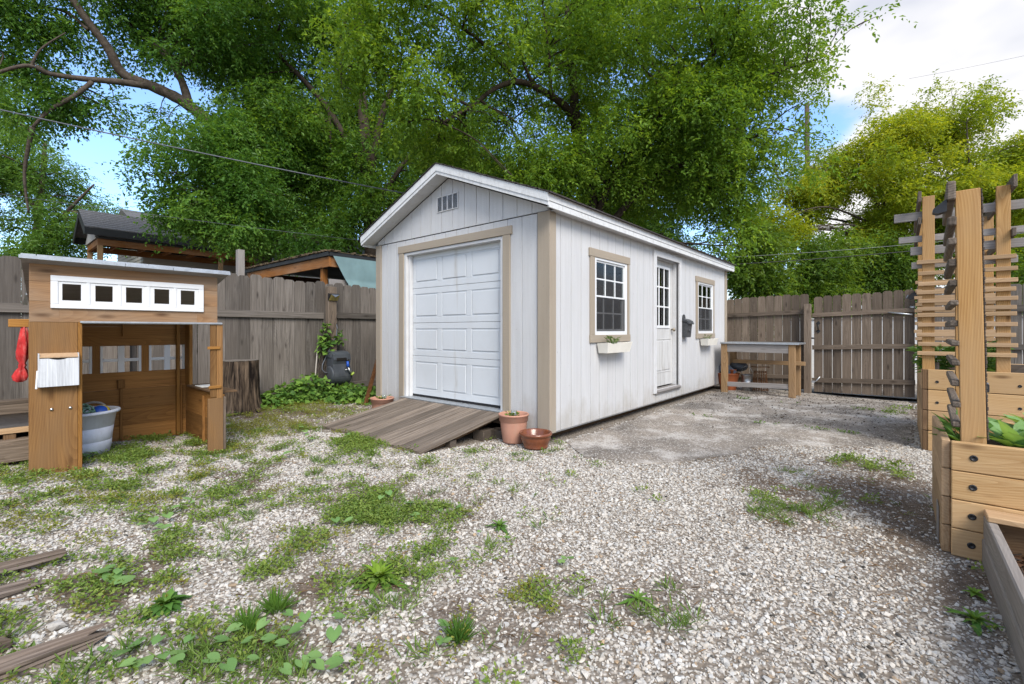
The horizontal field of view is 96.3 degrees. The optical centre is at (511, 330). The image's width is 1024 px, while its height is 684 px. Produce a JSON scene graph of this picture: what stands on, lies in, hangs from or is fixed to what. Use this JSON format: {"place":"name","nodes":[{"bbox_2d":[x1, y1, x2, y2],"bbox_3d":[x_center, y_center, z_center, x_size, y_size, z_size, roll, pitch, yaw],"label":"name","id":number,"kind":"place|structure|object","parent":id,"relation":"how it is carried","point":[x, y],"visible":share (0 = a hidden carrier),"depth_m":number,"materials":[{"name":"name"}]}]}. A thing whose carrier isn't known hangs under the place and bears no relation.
{"place":"outdoors","nodes":[
{"label":"outdoors","id":0,"kind":"place"},
{"bbox_2d":[3,194,353,239],"bbox_3d":[-7.026,-2.584,10.750,9.163,0.550,0.008,0,0,-22],"label":"overhead cable","id":1,"kind":"object","parent":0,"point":[172,217],"visible":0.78,"depth_m":10.40,"materials":[{"name":"black rubber"}]},
{"bbox_2d":[0,109,403,192],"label":"overhead cable","id":2,"kind":"object","parent":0,"point":[194,151],"visible":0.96,"depth_m":9.71,"materials":[{"name":"black rubber"}]},
{"bbox_2d":[0,379,1023,683],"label":"ground","id":3,"kind":"structure","parent":0,"point":[950,593],"depth_m":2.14,"materials":[{"name":"grey gravel"}]},
{"bbox_2d":[0,633,19,652],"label":"weed","id":4,"kind":"object","parent":3,"relation":"on","point":[4,640],"visible":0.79,"depth_m":1.65,"materials":[{"name":"plant"}]},
{"bbox_2d":[0,398,28,464],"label":"timber bench","id":5,"kind":"object","parent":3,"relation":"on","point":[14,430],"visible":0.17,"depth_m":3.64,"materials":[{"name":"brown wood"}]},
{"bbox_2d":[10,601,29,610],"bbox_3d":[-2.000,1.119,1.862,0.041,0.027,0.046,0,0,10],"label":"limestone rock","id":6,"kind":"object","parent":3,"relation":"on","point":[21,603],"visible":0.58,"depth_m":1.86,"materials":[{"name":"white stone"}]},
{"bbox_2d":[0,578,45,599],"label":"rotten timber","id":7,"kind":"object","parent":3,"relation":"on","point":[12,589],"visible":0.95,"depth_m":1.95,"materials":[{"name":"brown wood"}]},
{"bbox_2d":[0,548,66,574],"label":"rotten timber","id":8,"kind":"object","parent":3,"relation":"on","point":[26,562],"visible":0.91,"depth_m":2.11,"materials":[{"name":"brown wood"}]},
{"bbox_2d":[0,622,109,682],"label":"rotten timber","id":9,"kind":"object","parent":3,"relation":"on","point":[38,656],"visible":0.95,"depth_m":1.58,"materials":[{"name":"brown wood"}]},
{"bbox_2d":[47,619,66,631],"bbox_3d":[-1.751,1.131,1.760,0.075,0.034,0.051,-7,-15,29],"label":"limestone rock","id":10,"kind":"object","parent":3,"relation":"on","point":[55,625],"visible":1,"depth_m":1.74,"materials":[{"name":"white stone"}]},
{"bbox_2d":[0,77,130,259],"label":"shade tree","id":11,"kind":"object","parent":3,"relation":"on","point":[50,237],"visible":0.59,"depth_m":17.55,"materials":[{"name":"green plant"}]},
{"bbox_2d":[2,248,197,344],"bbox_3d":[-6.163,0.389,6.112,2.320,2.899,6.639,0,0,40],"label":"hedge","id":12,"kind":"object","parent":3,"relation":"on","point":[6,254],"visible":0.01,"depth_m":5.85,"materials":[{"name":"green plant"}]},
{"bbox_2d":[82,401,120,457],"bbox_3d":[-3.797,0.871,4.026,0.552,0.428,0.552,0,0,40],"label":"toy tub","id":13,"kind":"object","parent":3,"relation":"on","point":[97,430],"visible":0.46,"depth_m":3.97,"materials":[{"name":"grey plastic"}]},
{"bbox_2d":[82,403,95,413],"bbox_3d":[-3.721,0.723,3.962,0.179,0.180,0.185,0,0,40],"label":"lattice ball","id":14,"kind":"object","parent":13,"relation":"in","point":[91,410],"visible":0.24,"depth_m":3.96,"materials":[{"name":"plastic"}]},
{"bbox_2d":[94,405,110,411],"bbox_3d":[-3.709,0.750,4.129,0.156,0.157,0.156,0,0,40],"label":"ball","id":15,"kind":"object","parent":13,"relation":"in","point":[99,408],"visible":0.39,"depth_m":4.10,"materials":[{"name":"blue plastic"}]},
{"bbox_2d":[92,564,135,584],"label":"bindweed","id":16,"kind":"object","parent":3,"relation":"on","point":[118,572],"visible":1,"depth_m":2.04,"materials":[{"name":"green plant"}]},
{"bbox_2d":[8,253,236,475],"bbox_3d":[-3.546,0.315,4.237,1.374,1.731,1.525,0,0,40],"label":"playhouse","id":17,"kind":"object","parent":3,"relation":"on","point":[76,305],"visible":0.99,"depth_m":4.01,"materials":[{"name":"brown wood"}]},
{"bbox_2d":[11,327,28,381],"bbox_3d":[-3.670,0.177,3.434,0.084,0.415,0.087,0,0,8],"label":"red cloth","id":18,"kind":"object","parent":17,"relation":"hanging from","point":[20,374],"visible":0.98,"depth_m":3.42,"materials":[{"name":"red fabric"}]},
{"bbox_2d":[50,275,203,311],"bbox_3d":[-3.140,-0.293,3.814,0.016,0.247,0.989,0,0,40],"label":"window frame","id":19,"kind":"structure","parent":17,"relation":"in","point":[87,284],"depth_m":3.75,"materials":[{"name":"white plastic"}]},
{"bbox_2d":[97,634,220,666],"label":"bindweed","id":20,"kind":"object","parent":3,"relation":"on","point":[213,657],"visible":1,"depth_m":1.57,"materials":[{"name":"green plant"}]},
{"bbox_2d":[135,587,191,624],"bbox_3d":[-1.434,1.120,1.898,0.164,0.049,0.244,0,0,0],"label":"weed rosette","id":21,"kind":"object","parent":3,"relation":"on","point":[172,602],"visible":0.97,"depth_m":1.88,"materials":[{"name":"green plant"}]},
{"bbox_2d":[135,497,194,532],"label":"bindweed","id":22,"kind":"object","parent":3,"relation":"on","point":[168,515],"visible":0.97,"depth_m":2.63,"materials":[{"name":"green plant"}]},
{"bbox_2d":[73,209,280,275],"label":"neighbor house","id":23,"kind":"structure","parent":3,"relation":"on","point":[96,232],"depth_m":16.81,"materials":[{"name":"grey"}]},
{"bbox_2d":[0,0,360,276],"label":"shade tree","id":24,"kind":"object","parent":3,"relation":"on","point":[239,185],"visible":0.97,"depth_m":11.43,"materials":[{"name":"green plant"}]},
{"bbox_2d":[0,256,375,399],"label":"board fence","id":25,"kind":"object","parent":3,"relation":"on","point":[274,325],"visible":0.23,"depth_m":7.12,"materials":[{"name":"grey wood"}]},
{"bbox_2d":[328,293,339,300],"bbox_3d":[-3.010,-0.569,7.758,0.098,0.122,0.170,0,0,40],"label":"solar lamp","id":26,"kind":"object","parent":25,"relation":"attached to","point":[333,297],"visible":1,"depth_m":7.74,"materials":[{"name":"black plastic"}]},
{"bbox_2d":[325,351,354,385],"bbox_3d":[-2.894,0.630,7.705,0.390,0.570,0.358,0,0,40],"label":"hose reel","id":27,"kind":"object","parent":25,"relation":"attached to","point":[338,369],"visible":0.95,"depth_m":7.64,"materials":[{"name":"grey plastic"}]},
{"bbox_2d":[223,359,262,416],"bbox_3d":[-3.849,0.774,6.442,0.673,0.732,0.691,0,0,40],"label":"tree stump","id":28,"kind":"object","parent":3,"relation":"on","point":[241,377],"visible":0.68,"depth_m":6.22,"materials":[{"name":"brown wood"}]},
{"bbox_2d":[222,599,271,634],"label":"grass tuft","id":29,"kind":"object","parent":3,"relation":"on","point":[250,620],"visible":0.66,"depth_m":1.78,"materials":[{"name":"green plant"}]},
{"bbox_2d":[255,584,302,614],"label":"grass tuft","id":30,"kind":"object","parent":3,"relation":"on","point":[273,604],"visible":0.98,"depth_m":1.89,"materials":[{"name":"green plant"}]},
{"bbox_2d":[214,609,345,645],"bbox_3d":[-0.852,1.119,1.714,0.435,0.047,0.201,0,0,3],"label":"bindweed","id":31,"kind":"object","parent":3,"relation":"on","point":[332,634],"visible":1,"depth_m":1.71,"materials":[{"name":"green plant"}]},
{"bbox_2d":[0,399,560,683],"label":"moss","id":32,"kind":"object","parent":3,"relation":"on","point":[253,423],"visible":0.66,"depth_m":2.98,"materials":[{"name":"green plant"}]},
{"bbox_2d":[219,650,344,674],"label":"bindweed","id":33,"kind":"object","parent":3,"relation":"on","point":[333,661],"visible":1,"depth_m":1.54,"materials":[{"name":"green plant"}]},
{"bbox_2d":[140,0,431,265],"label":"shade tree","id":34,"kind":"object","parent":3,"relation":"on","point":[352,161],"visible":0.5,"depth_m":13.84,"materials":[{"name":"green plant"}]},
{"bbox_2d":[213,80,370,237],"bbox_3d":[-10.452,-6.145,24.129,8.103,14.610,9.240,0,0,40],"label":"distant tree","id":35,"kind":"object","parent":3,"relation":"on","point":[314,101],"visible":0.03,"depth_m":23.15,"materials":[{"name":"green plant"}]},
{"bbox_2d":[236,249,375,285],"bbox_3d":[-3.457,-0.300,11.415,4.140,3.120,5.060,0,0,40],"label":"carport","id":36,"kind":"object","parent":3,"relation":"on","point":[322,265],"visible":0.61,"depth_m":9.55,"materials":[{"name":"brown wood"}]},
{"bbox_2d":[334,256,375,288],"bbox_3d":[-1.870,-0.960,10.043,0.113,0.830,4.300,0,0,40],"label":"tarp","id":37,"kind":"object","parent":36,"relation":"hanging from","point":[360,272],"visible":0.1,"depth_m":8.80,"materials":[{"name":"teal fabric"}]},
{"bbox_2d":[283,424,349,454],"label":"bindweed","id":38,"kind":"object","parent":3,"relation":"on","point":[285,452],"visible":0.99,"depth_m":4.85,"materials":[{"name":"green plant"}]},
{"bbox_2d":[260,311,375,409],"bbox_3d":[-2.948,0.453,7.321,2.216,1.570,1.209,0,0,-24],"label":"vine plant","id":39,"kind":"object","parent":3,"relation":"on","point":[320,392],"visible":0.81,"depth_m":7.22,"materials":[{"name":"green plant"}]},
{"bbox_2d":[272,230,364,279],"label":"outbuilding","id":40,"kind":"structure","parent":3,"relation":"on","point":[363,252],"depth_m":17.65,"materials":[{"name":"grey"}]},
{"bbox_2d":[342,653,355,663],"bbox_3d":[-0.570,1.148,1.604,0.062,0.029,0.046,0,0,-3],"label":"limestone rock","id":41,"kind":"object","parent":3,"relation":"on","point":[347,657],"visible":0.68,"depth_m":1.59,"materials":[{"name":"white stone"}]},
{"bbox_2d":[268,490,461,522],"bbox_3d":[-0.951,1.114,2.876,1.266,0.052,0.479,0,0,-8],"label":"bindweed","id":42,"kind":"object","parent":3,"relation":"on","point":[337,519],"visible":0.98,"depth_m":2.86,"materials":[{"name":"green plant"}]},
{"bbox_2d":[363,360,375,404],"bbox_3d":[-2.245,0.801,7.347,0.066,0.754,0.561,0,0,7],"label":"rusty bar","id":43,"kind":"object","parent":3,"relation":"on","point":[370,385],"visible":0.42,"depth_m":7.29,"materials":[{"name":"metal"}]},
{"bbox_2d":[343,560,409,595],"bbox_3d":[-0.621,1.119,2.136,0.352,0.067,0.298,0,0,40],"label":"weed rosette","id":44,"kind":"object","parent":3,"relation":"on","point":[376,567],"visible":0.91,"depth_m":2.10,"materials":[{"name":"green plant"}]},
{"bbox_2d":[370,396,393,408],"bbox_3d":[-1.750,1.029,6.178,0.318,0.256,0.318,0,0,40],"label":"plant pot","id":45,"kind":"object","parent":3,"relation":"on","point":[376,402],"visible":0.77,"depth_m":6.06,"materials":[{"name":"orange ceramic"}]},
{"bbox_2d":[384,591,397,599],"bbox_3d":[-0.524,1.145,1.984,0.060,0.031,0.032,0,0,-41],"label":"limestone rock","id":46,"kind":"object","parent":3,"relation":"on","point":[390,592],"visible":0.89,"depth_m":1.98,"materials":[{"name":"white stone"}]},
{"bbox_2d":[323,398,502,454],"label":"wooden ramp","id":47,"kind":"structure","parent":3,"relation":"on","point":[425,426],"depth_m":4.98,"materials":[{"name":"brown wood"}]},
{"bbox_2d":[0,409,911,683],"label":"dry straw","id":48,"kind":"object","parent":3,"relation":"on","point":[522,533],"visible":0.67,"depth_m":2.61,"materials":[{"name":"beige plant"}]},
{"bbox_2d":[437,608,484,648],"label":"grass tuft","id":49,"kind":"object","parent":3,"relation":"on","point":[454,631],"visible":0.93,"depth_m":1.71,"materials":[{"name":"green plant"}]},
{"bbox_2d":[371,65,555,198],"bbox_3d":[-2.750,-5.778,22.523,9.254,13.875,11.116,0,0,40],"label":"distant tree","id":50,"kind":"object","parent":3,"relation":"on","point":[489,144],"visible":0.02,"depth_m":21.13,"materials":[{"name":"green plant"}]},
{"bbox_2d":[0,424,933,683],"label":"grass","id":51,"kind":"structure","parent":3,"relation":"on","point":[204,648],"depth_m":1.87,"materials":[{"name":"green plant"}]},
{"bbox_2d":[485,518,508,533],"bbox_3d":[-0.089,1.133,2.675,0.152,0.044,0.166,0,0,1],"label":"weed rosette","id":52,"kind":"object","parent":3,"relation":"on","point":[500,524],"visible":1,"depth_m":2.68,"materials":[{"name":"green plant"}]},
{"bbox_2d":[0,404,1002,683],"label":"clover","id":53,"kind":"object","parent":3,"relation":"on","point":[354,442],"visible":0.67,"depth_m":2.57,"materials":[{"name":"green plant"}]},
{"bbox_2d":[436,512,573,644],"bbox_3d":[-0.099,1.114,2.220,0.609,0.040,1.099,0,0,40],"label":"bindweed","id":54,"kind":"object","parent":3,"relation":"on","point":[448,639],"visible":0.99,"depth_m":1.73,"materials":[{"name":"green plant"}]},
{"bbox_2d":[498,411,528,443],"bbox_3d":[0.017,0.998,4.712,0.318,0.296,0.318,0,0,40],"label":"plant pot","id":55,"kind":"object","parent":3,"relation":"on","point":[512,427],"visible":0.86,"depth_m":4.60,"materials":[{"name":"orange ceramic"}]},
{"bbox_2d":[519,428,552,449],"bbox_3d":[0.233,1.069,4.503,0.330,0.154,0.330,0,0,40],"label":"clay bowl","id":56,"kind":"object","parent":3,"relation":"on","point":[535,438],"visible":0.98,"depth_m":4.40,"materials":[{"name":"ceramic"}]},
{"bbox_2d":[358,162,736,436],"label":"garden shed","id":57,"kind":"structure","parent":3,"relation":"on","point":[496,294],"depth_m":5.60,"materials":[{"name":"white paint"}]},
{"bbox_2d":[404,236,502,409],"bbox_3d":[-0.736,-0.010,5.661,1.783,2.060,0.127,0,0,40],"label":"garage door","id":58,"kind":"structure","parent":57,"relation":"in","point":[462,283],"depth_m":5.65,"materials":[{"name":"white paint"}]},
{"bbox_2d":[589,247,630,342],"bbox_3d":[1.191,-0.404,5.619,0.074,1.088,1.024,0,0,40],"label":"window","id":59,"kind":"structure","parent":57,"relation":"in","point":[609,272],"depth_m":5.63,"materials":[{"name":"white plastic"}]},
{"bbox_2d":[597,342,632,352],"bbox_3d":[1.248,0.201,5.520,0.141,0.125,0.635,0,0,40],"label":"flower box","id":60,"kind":"object","parent":57,"relation":"attached to","point":[617,347],"visible":0.94,"depth_m":5.38,"materials":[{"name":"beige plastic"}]},
{"bbox_2d":[604,335,621,343],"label":"box plant","id":61,"kind":"object","parent":60,"relation":"in","point":[614,340],"visible":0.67,"depth_m":5.46,"materials":[{"name":"green plant"}]},
{"bbox_2d":[657,260,674,385],"bbox_3d":[2.307,-0.113,7.038,0.110,1.916,0.892,0,0,40],"label":"door","id":62,"kind":"structure","parent":57,"relation":"in","point":[664,269],"depth_m":7.12,"materials":[{"name":"paint"}]},
{"bbox_2d":[682,314,693,336],"bbox_3d":[2.856,-0.077,7.457,0.134,0.373,0.230,0,0,40],"label":"mailbox","id":63,"kind":"object","parent":57,"relation":"attached to","point":[687,327],"visible":1,"depth_m":7.40,"materials":[{"name":"metal"}]},
{"bbox_2d":[695,276,714,338],"bbox_3d":[3.495,-0.404,8.335,0.074,1.088,1.039,0,0,40],"label":"window","id":64,"kind":"structure","parent":57,"relation":"in","point":[705,288],"depth_m":8.38,"materials":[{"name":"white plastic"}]},
{"bbox_2d":[700,338,717,345],"bbox_3d":[3.549,0.201,8.233,0.141,0.125,0.570,0,0,40],"label":"flower box","id":65,"kind":"object","parent":57,"relation":"attached to","point":[708,341],"visible":0.94,"depth_m":8.06,"materials":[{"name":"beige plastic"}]},
{"bbox_2d":[226,392,916,432],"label":"gravel","id":66,"kind":"structure","parent":3,"relation":"on","point":[913,421],"depth_m":6.04,"materials":[{"name":"grey gravel"}]},
{"bbox_2d":[299,0,917,272],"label":"shade tree","id":67,"kind":"object","parent":3,"relation":"on","point":[738,76],"visible":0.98,"depth_m":10.17,"materials":[{"name":"green plant"}]},
{"bbox_2d":[615,588,659,609],"bbox_3d":[0.523,1.134,1.956,0.184,0.042,0.130,0,0,-1],"label":"weed rosette","id":68,"kind":"object","parent":3,"relation":"on","point":[637,595],"visible":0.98,"depth_m":1.95,"materials":[{"name":"green plant"}]},
{"bbox_2d":[558,57,728,251],"bbox_3d":[6.633,-5.540,21.959,8.710,13.399,11.052,0,0,40],"label":"distant tree","id":69,"kind":"object","parent":3,"relation":"on","point":[671,234],"visible":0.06,"depth_m":20.56,"materials":[{"name":"green plant"}]},
{"bbox_2d":[566,411,912,463],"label":"concrete slab","id":70,"kind":"structure","parent":3,"relation":"on","point":[687,435],"depth_m":4.82,"materials":[{"name":"grey concrete"}]},
{"bbox_2d":[710,213,816,318],"bbox_3d":[6.878,-1.058,13.034,3.535,4.447,2.860,0,0,-30],"label":"shrub","id":71,"kind":"object","parent":3,"relation":"on","point":[765,280],"visible":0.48,"depth_m":12.34,"materials":[{"name":"green plant"}]},
{"bbox_2d":[727,294,811,393],"bbox_3d":[3.861,0.277,10.236,4.766,1.966,0.168,0,0,40],"label":"board fence","id":72,"kind":"object","parent":3,"relation":"on","point":[755,319],"visible":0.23,"depth_m":9.16,"materials":[{"name":"brown wood"}]},
{"bbox_2d":[811,289,915,397],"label":"wooden gate","id":73,"kind":"structure","parent":72,"relation":"attached to","point":[898,313],"depth_m":8.21,"materials":[{"name":"brown wood"}]},
{"bbox_2d":[659,396,913,441],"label":"concrete slab","id":74,"kind":"structure","parent":3,"relation":"on","point":[898,431],"depth_m":6.14,"materials":[{"name":"grey concrete"}]},
{"bbox_2d":[663,387,916,440],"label":"leaf litter","id":75,"kind":"object","parent":3,"relation":"on","point":[820,407],"visible":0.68,"depth_m":7.03,"materials":[{"name":"brown plant"}]},
{"bbox_2d":[804,103,809,235],"bbox_3d":[16.791,-5.768,25.997,0.353,14.257,0.290,0,0,-5],"label":"utility pole","id":76,"kind":"object","parent":3,"relation":"on","point":[806,122],"visible":0.13,"depth_m":25.91,"materials":[{"name":"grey wood"}]},
{"bbox_2d":[706,387,909,413],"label":"concrete slab","id":77,"kind":"structure","parent":3,"relation":"on","point":[765,396],"depth_m":7.72,"materials":[{"name":"grey concrete"}]},
{"bbox_2d":[718,372,739,389],"bbox_3d":[4.217,0.993,8.946,0.428,0.335,0.428,0,0,40],"label":"planter","id":78,"kind":"object","parent":77,"relation":"on","point":[733,377],"visible":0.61,"depth_m":8.80,"materials":[{"name":"orange ceramic"}]},
{"bbox_2d":[719,364,735,373],"bbox_3d":[4.159,0.760,8.877,0.350,0.343,0.059,0,0,35],"label":"plastic bag","id":79,"kind":"object","parent":78,"relation":"in","point":[730,368],"visible":0.44,"depth_m":8.83,"materials":[{"name":"grey plastic"}]},
{"bbox_2d":[730,362,747,371],"bbox_3d":[4.441,0.700,8.978,0.330,0.210,0.300,0,0,40],"label":"plastic tray","id":80,"kind":"object","parent":78,"relation":"on","point":[739,367],"visible":0.62,"depth_m":8.86,"materials":[{"name":"black plastic"}]},
{"bbox_2d":[575,395,903,460],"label":"fine gravel","id":81,"kind":"structure","parent":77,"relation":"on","point":[734,423],"depth_m":5.60,"materials":[{"name":"grey gravel"}]},
{"bbox_2d":[741,366,752,390],"bbox_3d":[4.506,0.919,8.792,0.208,0.481,0.206,0,0,40],"label":"metal bucket","id":82,"kind":"object","parent":77,"relation":"on","point":[746,377],"visible":0.69,"depth_m":8.72,"materials":[{"name":"metal"}]},
{"bbox_2d":[751,366,769,391],"bbox_3d":[4.681,0.910,8.643,0.315,0.460,0.320,0,0,40],"label":"wire cage","id":83,"kind":"object","parent":77,"relation":"on","point":[759,371],"visible":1,"depth_m":8.65,"materials":[{"name":"metal"}]},
{"bbox_2d":[720,341,805,397],"bbox_3d":[4.620,0.704,8.447,1.280,0.973,0.740,0,0,40],"label":"potting bench","id":84,"kind":"object","parent":77,"relation":"on","point":[794,363],"visible":0.83,"depth_m":8.30,"materials":[{"name":"wood"}]},
{"bbox_2d":[689,395,908,440],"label":"joint weeds","id":85,"kind":"object","parent":77,"relation":"on","point":[869,408],"visible":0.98,"depth_m":5.69,"materials":[{"name":"green plant"}]},
{"bbox_2d":[776,222,888,317],"bbox_3d":[9.140,-1.073,13.703,3.501,4.476,3.022,0,0,-19],"label":"shrub","id":86,"kind":"object","parent":3,"relation":"on","point":[828,272],"visible":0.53,"depth_m":12.91,"materials":[{"name":"green plant"}]},
{"bbox_2d":[733,68,1022,283],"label":"young tree","id":87,"kind":"object","parent":3,"relation":"on","point":[894,177],"visible":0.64,"depth_m":14.50,"materials":[{"name":"green plant"}]},
{"bbox_2d":[834,221,954,316],"bbox_3d":[11.867,-1.069,14.288,3.159,4.468,3.582,0,0,40],"label":"shrub","id":88,"kind":"object","parent":3,"relation":"on","point":[902,275],"visible":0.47,"depth_m":13.55,"materials":[{"name":"green plant"}]},
{"bbox_2d":[782,315,1022,383],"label":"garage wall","id":89,"kind":"structure","parent":3,"relation":"on","point":[861,349],"depth_m":10.95,"materials":[{"name":"grey"}]},
{"bbox_2d":[894,174,1023,450],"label":"raised bed","id":90,"kind":"object","parent":3,"relation":"on","point":[1005,380],"visible":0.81,"depth_m":4.35,"materials":[{"name":"brown wood"}]},
{"bbox_2d":[906,344,954,372],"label":"tomato plant","id":91,"kind":"object","parent":90,"relation":"on","point":[943,362],"visible":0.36,"depth_m":4.53,"materials":[{"name":"green plant"}]},
{"bbox_2d":[945,340,1013,371],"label":"tomato plant","id":92,"kind":"object","parent":90,"relation":"on","point":[991,365],"visible":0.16,"depth_m":4.23,"materials":[{"name":"green plant"}]},
{"bbox_2d":[908,74,1023,286],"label":"young tree","id":93,"kind":"object","parent":3,"relation":"on","point":[981,114],"visible":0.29,"depth_m":13.81,"materials":[{"name":"green plant"}]},
{"bbox_2d":[917,284,1023,363],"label":"board fence","id":94,"kind":"object","parent":3,"relation":"on","point":[1017,330],"visible":0.09,"depth_m":7.04,"materials":[{"name":"grey wood"}]},
{"bbox_2d":[944,606,1004,635],"bbox_3d":[1.809,1.125,1.824,0.164,0.045,0.174,0,0,-15],"label":"weed rosette","id":95,"kind":"object","parent":3,"relation":"on","point":[976,614],"visible":0.98,"depth_m":1.80,"materials":[{"name":"green plant"}]},
{"bbox_2d":[961,586,987,601],"bbox_3d":[2.006,1.134,1.991,0.079,0.027,0.081,0,0,40],"label":"weed rosette","id":96,"kind":"object","parent":3,"relation":"on","point":[973,591],"visible":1,"depth_m":1.98,"materials":[{"name":"green plant"}]},
{"bbox_2d":[932,181,1023,561],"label":"raised bed","id":97,"kind":"object","parent":3,"relation":"on","point":[974,476],"visible":0.99,"depth_m":2.36,"materials":[{"name":"brown wood"}]},
{"bbox_2d":[932,200,946,215],"bbox_3d":[2.290,-0.656,2.457,0.058,0.068,0.060,0,0,40],"label":"spotlight","id":98,"kind":"object","parent":97,"relation":"attached to","point":[940,209],"visible":1,"depth_m":2.43,"materials":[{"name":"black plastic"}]},
{"bbox_2d":[929,410,1002,440],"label":"hosta plant","id":99,"kind":"object","parent":97,"relation":"on","point":[948,427],"visible":0.41,"depth_m":2.60,"materials":[{"name":"green plant"}]},
{"bbox_2d":[977,419,1023,447],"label":"hosta plant","id":100,"kind":"object","parent":97,"relation":"on","point":[1004,434],"visible":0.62,"depth_m":2.38,"materials":[{"name":"green plant"}]},
{"bbox_2d":[988,407,1023,429],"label":"hosta plant","id":101,"kind":"object","parent":97,"relation":"on","point":[1015,418],"visible":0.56,"depth_m":2.65,"materials":[{"name":"green plant"}]},
{"bbox_2d":[951,233,1023,314],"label":"shrub","id":102,"kind":"object","parent":3,"relation":"on","point":[1017,273],"visible":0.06,"depth_m":12.32,"materials":[{"name":"green plant"}]},
{"bbox_2d":[982,509,1023,681],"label":"raised bed","id":103,"kind":"object","parent":3,"relation":"on","point":[1003,551],"visible":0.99,"depth_m":1.92,"materials":[{"name":"grey wood"}]},
{"bbox_2d":[0,0,1023,315],"label":"sky","id":104,"kind":"structure","parent":0,"point":[948,35],"materials":[{"name":"blue"}]},
{"bbox_2d":[741,251,909,263],"bbox_3d":[9.116,-1.966,11.000,9.038,0.721,0.020,0,0,6],"label":"overhead cable","id":105,"kind":"object","parent":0,"point":[826,258],"visible":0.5,"depth_m":11.16,"materials":[{"name":"black rubber"}]},
{"bbox_2d":[785,383,916,398],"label":"alley","id":106,"kind":"structure","parent":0,"point":[869,395],"depth_m":8.59,"materials":[{"name":"concrete"}]},
{"bbox_2d":[724,233,1019,257],"bbox_3d":[9.115,-2.128,11.000,9.037,0.667,0.008,0,0,6],"label":"overhead cable","id":107,"kind":"object","parent":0,"point":[837,250],"visible":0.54,"depth_m":11.13,"materials":[{"name":"black rubber"}]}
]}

